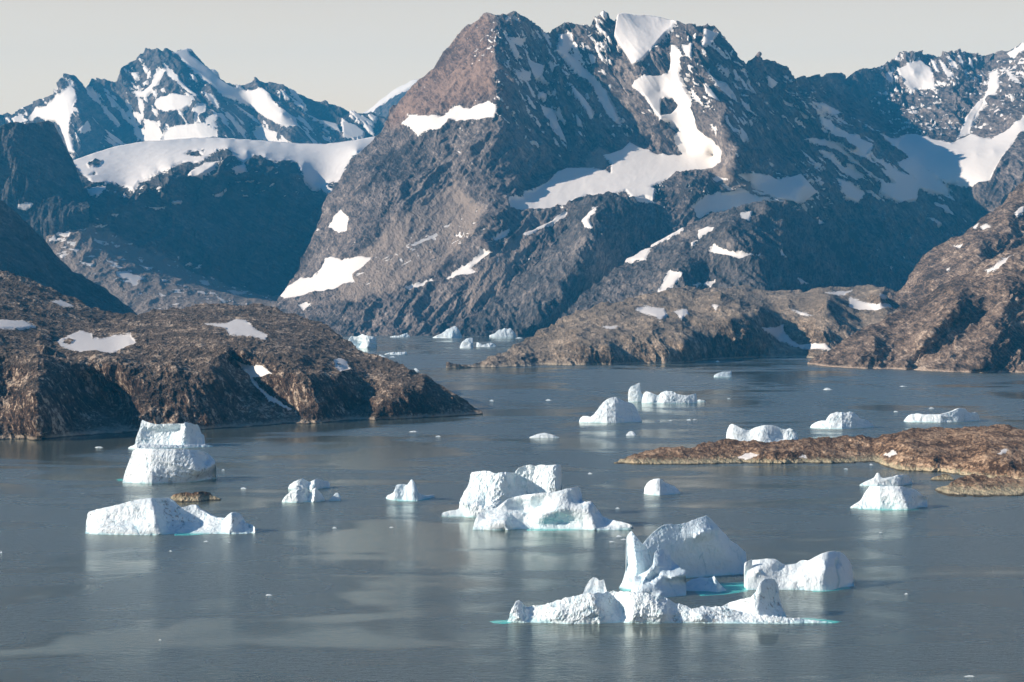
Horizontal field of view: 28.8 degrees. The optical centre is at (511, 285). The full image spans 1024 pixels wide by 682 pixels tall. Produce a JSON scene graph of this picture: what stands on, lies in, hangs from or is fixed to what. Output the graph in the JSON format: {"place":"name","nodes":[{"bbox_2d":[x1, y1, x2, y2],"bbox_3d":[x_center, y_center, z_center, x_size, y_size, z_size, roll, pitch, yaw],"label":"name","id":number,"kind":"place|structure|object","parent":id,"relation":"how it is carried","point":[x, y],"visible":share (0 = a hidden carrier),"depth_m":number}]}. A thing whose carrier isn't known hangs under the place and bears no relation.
{"place":"outdoors","nodes":[
{"label":"outdoors","id":0,"kind":"place"},
{"bbox_2d":[0,120,90,240],"bbox_3d":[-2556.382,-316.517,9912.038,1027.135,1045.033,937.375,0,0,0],"label":"mountain","id":1,"kind":"structure","parent":0,"point":[41,185],"depth_m":9660.40},
{"bbox_2d":[0,200,136,314],"bbox_3d":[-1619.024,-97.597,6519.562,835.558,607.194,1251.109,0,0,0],"label":"mountain","id":2,"kind":"structure","parent":0,"point":[26,250],"depth_m":6748.74},
{"bbox_2d":[0,48,387,159],"bbox_3d":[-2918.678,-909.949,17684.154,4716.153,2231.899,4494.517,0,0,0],"label":"mountain","id":3,"kind":"structure","parent":0,"point":[156,94],"depth_m":16390.37},
{"bbox_2d":[46,137,373,314],"bbox_3d":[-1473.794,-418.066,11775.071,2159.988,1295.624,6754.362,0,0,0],"label":"mountain","id":4,"kind":"structure","parent":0,"point":[181,223],"depth_m":10346.74},
{"bbox_2d":[0,270,482,439],"bbox_3d":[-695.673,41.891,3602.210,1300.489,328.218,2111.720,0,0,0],"label":"headland","id":5,"kind":"structure","parent":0,"point":[71,366],"depth_m":3019.53},
{"bbox_2d":[364,79,418,116],"bbox_3d":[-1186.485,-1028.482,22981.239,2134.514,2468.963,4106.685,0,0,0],"label":"mountain","id":6,"kind":"structure","parent":0,"point":[382,106],"depth_m":21788.66},
{"bbox_2d":[0,336,1023,681],"bbox_3d":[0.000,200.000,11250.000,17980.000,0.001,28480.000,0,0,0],"label":"water","id":7,"kind":"structure","parent":0,"point":[364,580],"depth_m":1514.89},
{"bbox_2d":[117,448,216,483],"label":"iceberg","id":8,"kind":"object","parent":7,"relation":"on","point":[150,466],"visible":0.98,"depth_m":2024.31},
{"bbox_2d":[85,498,254,535],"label":"iceberg","id":9,"kind":"object","parent":7,"relation":"on","point":[154,516],"visible":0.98,"depth_m":1613.51},
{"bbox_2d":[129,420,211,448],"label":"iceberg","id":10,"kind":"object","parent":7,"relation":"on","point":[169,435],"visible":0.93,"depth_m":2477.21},
{"bbox_2d":[170,491,220,501],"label":"skerry","id":11,"kind":"structure","parent":7,"relation":"in","point":[200,496],"depth_m":1850.55},
{"bbox_2d":[282,485,324,502],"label":"iceberg","id":12,"kind":"object","parent":7,"relation":"on","point":[300,493],"visible":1,"depth_m":1838.66},
{"bbox_2d":[288,478,330,489],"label":"iceberg","id":13,"kind":"object","parent":7,"relation":"on","point":[317,483],"visible":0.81,"depth_m":1957.42},
{"bbox_2d":[329,493,340,500],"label":"ice chunk","id":14,"kind":"object","parent":7,"relation":"on","point":[335,497],"visible":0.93,"depth_m":1850.08},
{"bbox_2d":[348,334,376,347],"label":"iceberg","id":15,"kind":"object","parent":7,"relation":"on","point":[363,341],"visible":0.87,"depth_m":6368.42},
{"bbox_2d":[384,352,407,354],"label":"iceberg","id":16,"kind":"object","parent":7,"relation":"on","point":[397,353],"visible":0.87,"depth_m":5771.38},
{"bbox_2d":[390,333,409,336],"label":"iceberg","id":17,"kind":"object","parent":7,"relation":"on","point":[405,335],"visible":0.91,"depth_m":7700.56},
{"bbox_2d":[386,479,434,500],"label":"iceberg","id":18,"kind":"object","parent":7,"relation":"on","point":[404,492],"visible":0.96,"depth_m":1854.75},
{"bbox_2d":[433,326,461,337],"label":"iceberg","id":19,"kind":"object","parent":7,"relation":"on","point":[453,332],"visible":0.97,"depth_m":7610.78},
{"bbox_2d":[460,338,472,347],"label":"iceberg","id":20,"kind":"object","parent":7,"relation":"on","point":[467,343],"visible":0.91,"depth_m":6407.56},
{"bbox_2d":[476,342,495,346],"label":"iceberg","id":21,"kind":"object","parent":7,"relation":"on","point":[486,345],"visible":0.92,"depth_m":6501.13},
{"bbox_2d":[489,328,515,336],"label":"iceberg","id":22,"kind":"object","parent":7,"relation":"on","point":[505,332],"visible":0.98,"depth_m":7806.41},
{"bbox_2d":[442,464,632,530],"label":"iceberg","id":23,"kind":"object","parent":7,"relation":"on","point":[532,498],"visible":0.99,"depth_m":1652.49},
{"bbox_2d":[529,433,559,437],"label":"ice chunk","id":24,"kind":"object","parent":7,"relation":"on","point":[543,435],"visible":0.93,"depth_m":2620.20},
{"bbox_2d":[579,397,641,422],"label":"iceberg","id":25,"kind":"object","parent":7,"relation":"on","point":[614,410],"visible":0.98,"depth_m":2912.55},
{"bbox_2d":[644,478,679,495],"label":"iceberg","id":26,"kind":"object","parent":7,"relation":"on","point":[658,486],"visible":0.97,"depth_m":1906.88},
{"bbox_2d":[489,577,841,623],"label":"iceberg","id":27,"kind":"object","parent":7,"relation":"on","point":[596,602],"visible":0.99,"depth_m":1183.79},
{"bbox_2d":[628,383,705,402],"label":"iceberg","id":28,"kind":"object","parent":7,"relation":"on","point":[635,394],"visible":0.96,"depth_m":3390.45},
{"bbox_2d":[619,515,747,597],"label":"iceberg","id":29,"kind":"object","parent":7,"relation":"on","point":[665,561],"visible":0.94,"depth_m":1358.29},
{"bbox_2d":[714,371,731,376],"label":"iceberg","id":30,"kind":"object","parent":7,"relation":"on","point":[725,374],"visible":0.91,"depth_m":4349.80},
{"bbox_2d":[726,424,797,441],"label":"iceberg","id":31,"kind":"object","parent":7,"relation":"on","point":[767,433],"visible":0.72,"depth_m":2544.66},
{"bbox_2d":[744,551,853,591],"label":"iceberg","id":32,"kind":"object","parent":7,"relation":"on","point":[830,571],"visible":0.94,"depth_m":1315.92},
{"bbox_2d":[810,412,873,428],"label":"iceberg","id":33,"kind":"object","parent":7,"relation":"on","point":[843,420],"visible":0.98,"depth_m":2789.52},
{"bbox_2d":[860,473,911,485],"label":"iceberg","id":34,"kind":"object","parent":7,"relation":"on","point":[896,480],"visible":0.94,"depth_m":1990.61},
{"bbox_2d":[850,486,927,509],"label":"iceberg","id":35,"kind":"object","parent":7,"relation":"on","point":[888,498],"visible":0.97,"depth_m":1785.10},
{"bbox_2d":[904,408,979,422],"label":"iceberg","id":36,"kind":"object","parent":7,"relation":"on","point":[960,415],"visible":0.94,"depth_m":2918.73},
{"bbox_2d":[930,474,954,480],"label":"skerry","id":37,"kind":"structure","parent":7,"relation":"in","point":[944,477],"depth_m":2045.88},
{"bbox_2d":[0,0,1023,114],"label":"sky","id":38,"kind":"structure","parent":0,"point":[349,55]},
{"bbox_2d":[460,191,665,336],"bbox_3d":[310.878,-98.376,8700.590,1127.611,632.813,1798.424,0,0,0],"label":"hill","id":39,"kind":"structure","parent":0,"point":[595,244],"depth_m":8208.06},
{"bbox_2d":[276,10,1023,335],"bbox_3d":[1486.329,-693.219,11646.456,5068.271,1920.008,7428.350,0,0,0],"label":"mountain","id":40,"kind":"structure","parent":0,"point":[488,156],"depth_m":9650.33},
{"bbox_2d":[446,284,899,367],"bbox_3d":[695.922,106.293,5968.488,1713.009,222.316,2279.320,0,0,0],"label":"island","id":41,"kind":"structure","parent":0,"point":[686,324],"depth_m":5538.58},
{"bbox_2d":[554,200,903,324],"bbox_3d":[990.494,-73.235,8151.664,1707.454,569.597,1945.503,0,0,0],"label":"hill","id":42,"kind":"structure","parent":0,"point":[767,245],"depth_m":7887.49},
{"bbox_2d":[613,424,1023,478],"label":"island","id":43,"kind":"structure","parent":0,"point":[992,451],"depth_m":2256.11},
{"bbox_2d":[807,246,1023,372],"bbox_3d":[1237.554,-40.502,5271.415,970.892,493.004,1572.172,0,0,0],"label":"hill","id":44,"kind":"structure","parent":0,"point":[972,321],"depth_m":4823.14},
{"bbox_2d":[887,181,1023,309],"bbox_3d":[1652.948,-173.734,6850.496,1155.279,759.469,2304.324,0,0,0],"label":"hill","id":45,"kind":"structure","parent":0,"point":[997,231],"depth_m":6270.08},
{"bbox_2d":[935,473,1023,496],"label":"island","id":46,"kind":"structure","parent":0,"point":[974,485],"depth_m":1938.07}
]}

